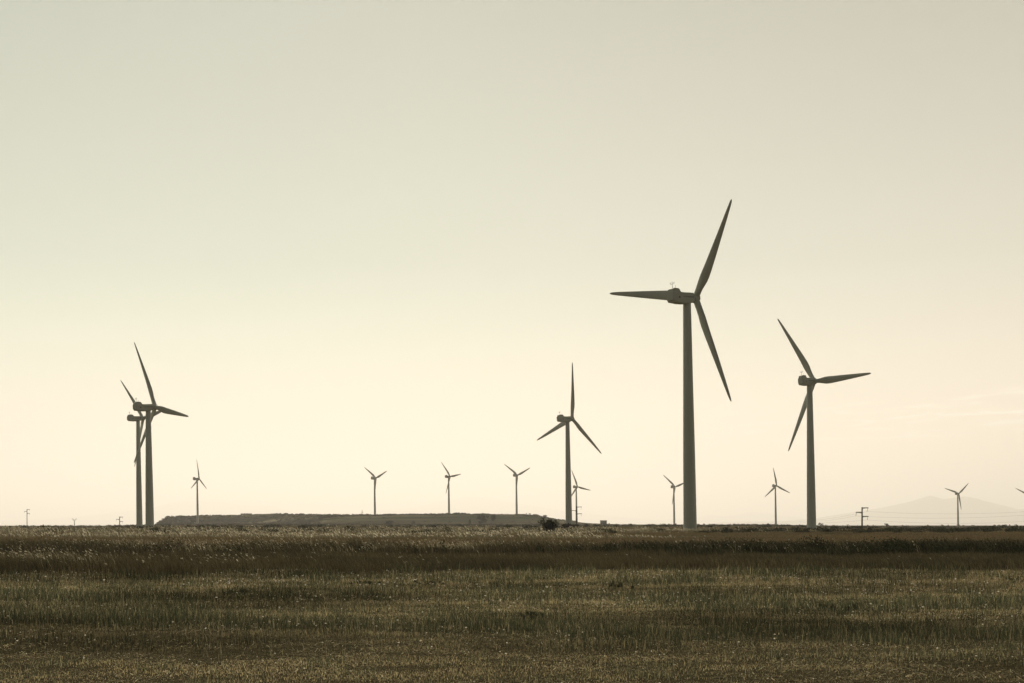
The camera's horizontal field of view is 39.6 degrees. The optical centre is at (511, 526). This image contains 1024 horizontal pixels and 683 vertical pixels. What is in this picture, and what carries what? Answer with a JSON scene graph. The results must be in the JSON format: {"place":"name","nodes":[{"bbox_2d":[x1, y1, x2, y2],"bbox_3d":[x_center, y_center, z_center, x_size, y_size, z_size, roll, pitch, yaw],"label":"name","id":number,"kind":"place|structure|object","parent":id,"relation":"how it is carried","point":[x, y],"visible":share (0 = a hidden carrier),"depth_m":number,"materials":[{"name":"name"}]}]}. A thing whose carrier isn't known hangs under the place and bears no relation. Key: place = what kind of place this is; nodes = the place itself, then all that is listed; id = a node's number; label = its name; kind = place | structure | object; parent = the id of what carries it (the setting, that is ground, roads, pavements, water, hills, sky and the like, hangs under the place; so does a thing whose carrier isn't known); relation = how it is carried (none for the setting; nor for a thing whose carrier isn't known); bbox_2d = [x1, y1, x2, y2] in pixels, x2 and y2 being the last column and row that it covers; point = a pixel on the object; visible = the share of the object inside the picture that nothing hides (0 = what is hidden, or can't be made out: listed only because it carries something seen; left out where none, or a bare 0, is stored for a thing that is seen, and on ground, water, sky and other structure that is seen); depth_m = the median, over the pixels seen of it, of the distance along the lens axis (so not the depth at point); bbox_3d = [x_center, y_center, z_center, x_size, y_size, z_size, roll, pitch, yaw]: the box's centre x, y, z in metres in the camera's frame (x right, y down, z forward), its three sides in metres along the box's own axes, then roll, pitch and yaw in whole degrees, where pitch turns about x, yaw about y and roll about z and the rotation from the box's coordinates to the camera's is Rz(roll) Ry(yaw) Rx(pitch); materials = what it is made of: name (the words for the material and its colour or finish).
{"place":"outdoors","nodes":[
{"label":"outdoors","id":0,"kind":"place"},
{"bbox_2d":[0,497,806,525],"bbox_3d":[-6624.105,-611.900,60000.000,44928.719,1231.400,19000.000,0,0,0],"label":"hills","id":1,"kind":"structure","parent":0,"point":[473,505],"depth_m":57000.36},
{"bbox_2d":[0,513,1023,682],"bbox_3d":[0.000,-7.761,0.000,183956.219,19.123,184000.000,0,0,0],"label":"ground","id":2,"kind":"structure","parent":0,"point":[443,519],"depth_m":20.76,"materials":[{"name":"plant"}]},
{"bbox_2d":[121,381,160,526],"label":"wind turbine","id":3,"kind":"object","parent":2,"relation":"on","point":[139,428],"visible":0.84,"depth_m":676.24,"materials":[{"name":"paint"}]},
{"bbox_2d":[133,342,188,527],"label":"wind turbine","id":4,"kind":"object","parent":2,"relation":"on","point":[149,500],"visible":0.94,"depth_m":488.26,"materials":[{"name":"paint"}]},
{"bbox_2d":[191,459,206,522],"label":"wind turbine","id":5,"kind":"object","parent":2,"relation":"on","point":[196,483],"visible":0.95,"depth_m":1761.55,"materials":[{"name":"paint"}]},
{"bbox_2d":[9,529,572,534],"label":"grass seed heads","id":6,"kind":"object","parent":2,"relation":"on","point":[282,532],"depth_m":189.02,"materials":[{"name":"brown plant"}]},
{"bbox_2d":[0,531,675,538],"bbox_3d":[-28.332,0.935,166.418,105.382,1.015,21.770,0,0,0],"label":"ripe grass","id":7,"kind":"structure","parent":2,"relation":"on","point":[335,535],"depth_m":165.58,"materials":[{"name":"brown plant"}]},
{"bbox_2d":[3,526,678,533],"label":"grass seed heads","id":8,"kind":"object","parent":2,"relation":"on","point":[344,531],"depth_m":219.59,"materials":[{"name":"brown plant"}]},
{"bbox_2d":[0,530,704,537],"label":"grass seed heads","id":9,"kind":"object","parent":2,"relation":"on","point":[323,534],"depth_m":166.21,"materials":[{"name":"brown plant"}]},
{"bbox_2d":[1,527,709,534],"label":"ripe grass","id":10,"kind":"structure","parent":2,"relation":"on","point":[258,531],"depth_m":219.53,"materials":[{"name":"brown plant"}]},
{"bbox_2d":[155,512,575,524],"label":"scrub","id":11,"kind":"object","parent":2,"relation":"on","point":[170,521],"visible":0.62,"depth_m":1679.20,"materials":[{"name":"green plant"}]},
{"bbox_2d":[7,525,742,531],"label":"grass seed heads","id":12,"kind":"object","parent":2,"relation":"on","point":[321,529],"depth_m":252.63,"materials":[{"name":"brown plant"}]},
{"bbox_2d":[364,467,386,514],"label":"wind turbine","id":13,"kind":"object","parent":2,"relation":"on","point":[373,477],"visible":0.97,"depth_m":1851.92,"materials":[{"name":"paint"}]},
{"bbox_2d":[0,525,811,531],"bbox_3d":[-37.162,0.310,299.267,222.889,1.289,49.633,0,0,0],"label":"ripe grass","id":14,"kind":"structure","parent":2,"relation":"on","point":[384,528],"depth_m":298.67,"materials":[{"name":"brown plant"}]},
{"bbox_2d":[8,525,845,529],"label":"grass seed heads","id":15,"kind":"object","parent":2,"relation":"on","point":[360,528],"depth_m":297.70,"materials":[{"name":"brown plant"}]},
{"bbox_2d":[441,462,460,512],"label":"wind turbine","id":16,"kind":"object","parent":2,"relation":"on","point":[448,477],"visible":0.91,"depth_m":1865.19,"materials":[{"name":"paint"}]},
{"bbox_2d":[1,548,932,567],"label":"plume grass","id":17,"kind":"structure","parent":2,"relation":"on","point":[127,558],"depth_m":58.29,"materials":[{"name":"brown plant"}]},
{"bbox_2d":[0,545,942,562],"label":"grass seed heads","id":18,"kind":"object","parent":17,"relation":"attached to","point":[149,554],"depth_m":59.84,"materials":[{"name":"brown plant"}]},
{"bbox_2d":[476,514,488,523],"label":"tree","id":19,"kind":"object","parent":2,"relation":"on","point":[481,517],"visible":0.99,"depth_m":1418.62,"materials":[{"name":"green plant"}]},
{"bbox_2d":[9,539,972,554],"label":"plume grass","id":20,"kind":"structure","parent":2,"relation":"on","point":[366,547],"depth_m":81.38,"materials":[{"name":"brown plant"}]},
{"bbox_2d":[6,537,1019,549],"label":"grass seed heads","id":21,"kind":"object","parent":20,"relation":"attached to","point":[330,541],"depth_m":87.13,"materials":[{"name":"brown plant"}]},
{"bbox_2d":[0,569,1019,682],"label":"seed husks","id":22,"kind":"object","parent":2,"relation":"on","point":[514,602],"visible":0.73,"depth_m":34.97},
{"bbox_2d":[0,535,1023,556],"bbox_3d":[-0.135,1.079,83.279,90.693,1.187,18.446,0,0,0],"label":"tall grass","id":23,"kind":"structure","parent":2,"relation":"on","point":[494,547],"depth_m":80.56,"materials":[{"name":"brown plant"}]},
{"bbox_2d":[0,513,1023,528],"bbox_3d":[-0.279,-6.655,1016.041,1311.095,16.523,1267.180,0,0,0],"label":"scrub","id":24,"kind":"object","parent":2,"relation":"on","point":[534,526],"visible":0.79,"depth_m":715.30,"materials":[{"name":"green plant"}]},
{"bbox_2d":[1,526,1023,532],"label":"field weeds","id":25,"kind":"object","parent":2,"relation":"on","point":[900,530],"visible":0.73,"depth_m":266.92,"materials":[{"name":"green plant"}]},
{"bbox_2d":[504,464,529,513],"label":"wind turbine","id":26,"kind":"object","parent":2,"relation":"on","point":[515,474],"visible":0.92,"depth_m":1835.84,"materials":[{"name":"paint"}]},
{"bbox_2d":[538,518,559,533],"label":"bush","id":27,"kind":"object","parent":2,"relation":"on","point":[548,524],"visible":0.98,"depth_m":204.54,"materials":[{"name":"green plant"}]},
{"bbox_2d":[92,576,1023,619],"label":"grass tufts","id":28,"kind":"object","parent":2,"relation":"on","point":[542,614],"visible":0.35,"depth_m":34.22,"materials":[{"name":"green plant"}]},
{"bbox_2d":[537,362,601,524],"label":"wind turbine","id":29,"kind":"object","parent":2,"relation":"on","point":[563,420],"visible":0.94,"depth_m":616.35,"materials":[{"name":"paint"}]},
{"bbox_2d":[560,523,578,527],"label":"shrub","id":30,"kind":"object","parent":2,"relation":"on","point":[565,525],"visible":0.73,"depth_m":418.33,"materials":[{"name":"green plant"}]},
{"bbox_2d":[571,470,588,521],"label":"wind turbine","id":31,"kind":"object","parent":2,"relation":"on","point":[575,487],"visible":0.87,"depth_m":1927.21,"materials":[{"name":"paint"}]},
{"bbox_2d":[600,520,606,524],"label":"hut","id":32,"kind":"object","parent":2,"relation":"on","point":[602,522],"visible":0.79,"depth_m":1478.00,"materials":[{"name":"grey"}]},
{"bbox_2d":[610,199,731,529],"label":"wind turbine","id":33,"kind":"object","parent":2,"relation":"on","point":[672,295],"visible":0.94,"depth_m":308.30,"materials":[{"name":"paint"}]},
{"bbox_2d":[663,475,682,523],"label":"wind turbine","id":34,"kind":"object","parent":2,"relation":"on","point":[673,486],"visible":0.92,"depth_m":1916.24,"materials":[{"name":"paint"}]},
{"bbox_2d":[765,468,789,523],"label":"wind turbine","id":35,"kind":"object","parent":2,"relation":"on","point":[774,486],"visible":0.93,"depth_m":1882.22,"materials":[{"name":"paint"}]},
{"bbox_2d":[778,319,870,527],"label":"wind turbine","id":36,"kind":"object","parent":2,"relation":"on","point":[811,381],"visible":0.94,"depth_m":444.94,"materials":[{"name":"paint"}]},
{"bbox_2d":[856,507,867,527],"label":"power pole","id":37,"kind":"object","parent":2,"relation":"on","point":[861,512],"visible":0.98,"depth_m":599.83,"materials":[{"name":"concrete"}]},
{"bbox_2d":[945,483,968,524],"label":"wind turbine","id":38,"kind":"object","parent":2,"relation":"on","point":[957,493],"visible":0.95,"depth_m":2135.52,"materials":[{"name":"paint"}]},
{"bbox_2d":[0,547,1023,575],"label":"tall grass","id":39,"kind":"structure","parent":0,"point":[362,560],"depth_m":58.83,"materials":[{"name":"brown plant"}]},
{"bbox_2d":[0,531,1023,549],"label":"field grass","id":40,"kind":"structure","parent":0,"point":[938,535],"depth_m":163.11,"materials":[{"name":"brown plant"}]},
{"bbox_2d":[0,570,1023,682],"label":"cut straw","id":41,"kind":"object","parent":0,"point":[1018,678],"visible":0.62,"depth_m":20.12,"materials":[{"name":"beige plant"}]},
{"bbox_2d":[0,0,1023,520],"label":"sky","id":42,"kind":"structure","parent":0,"point":[335,239],"materials":[{"name":"beige"}]},
{"bbox_2d":[2,567,1023,682],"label":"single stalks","id":43,"kind":"object","parent":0,"point":[508,625],"visible":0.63,"depth_m":26.74,"materials":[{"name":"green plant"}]},
{"bbox_2d":[701,496,1023,524],"bbox_3d":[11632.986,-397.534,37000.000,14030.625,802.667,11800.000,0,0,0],"label":"hills","id":44,"kind":"structure","parent":0,"point":[932,510],"depth_m":34687.27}
]}

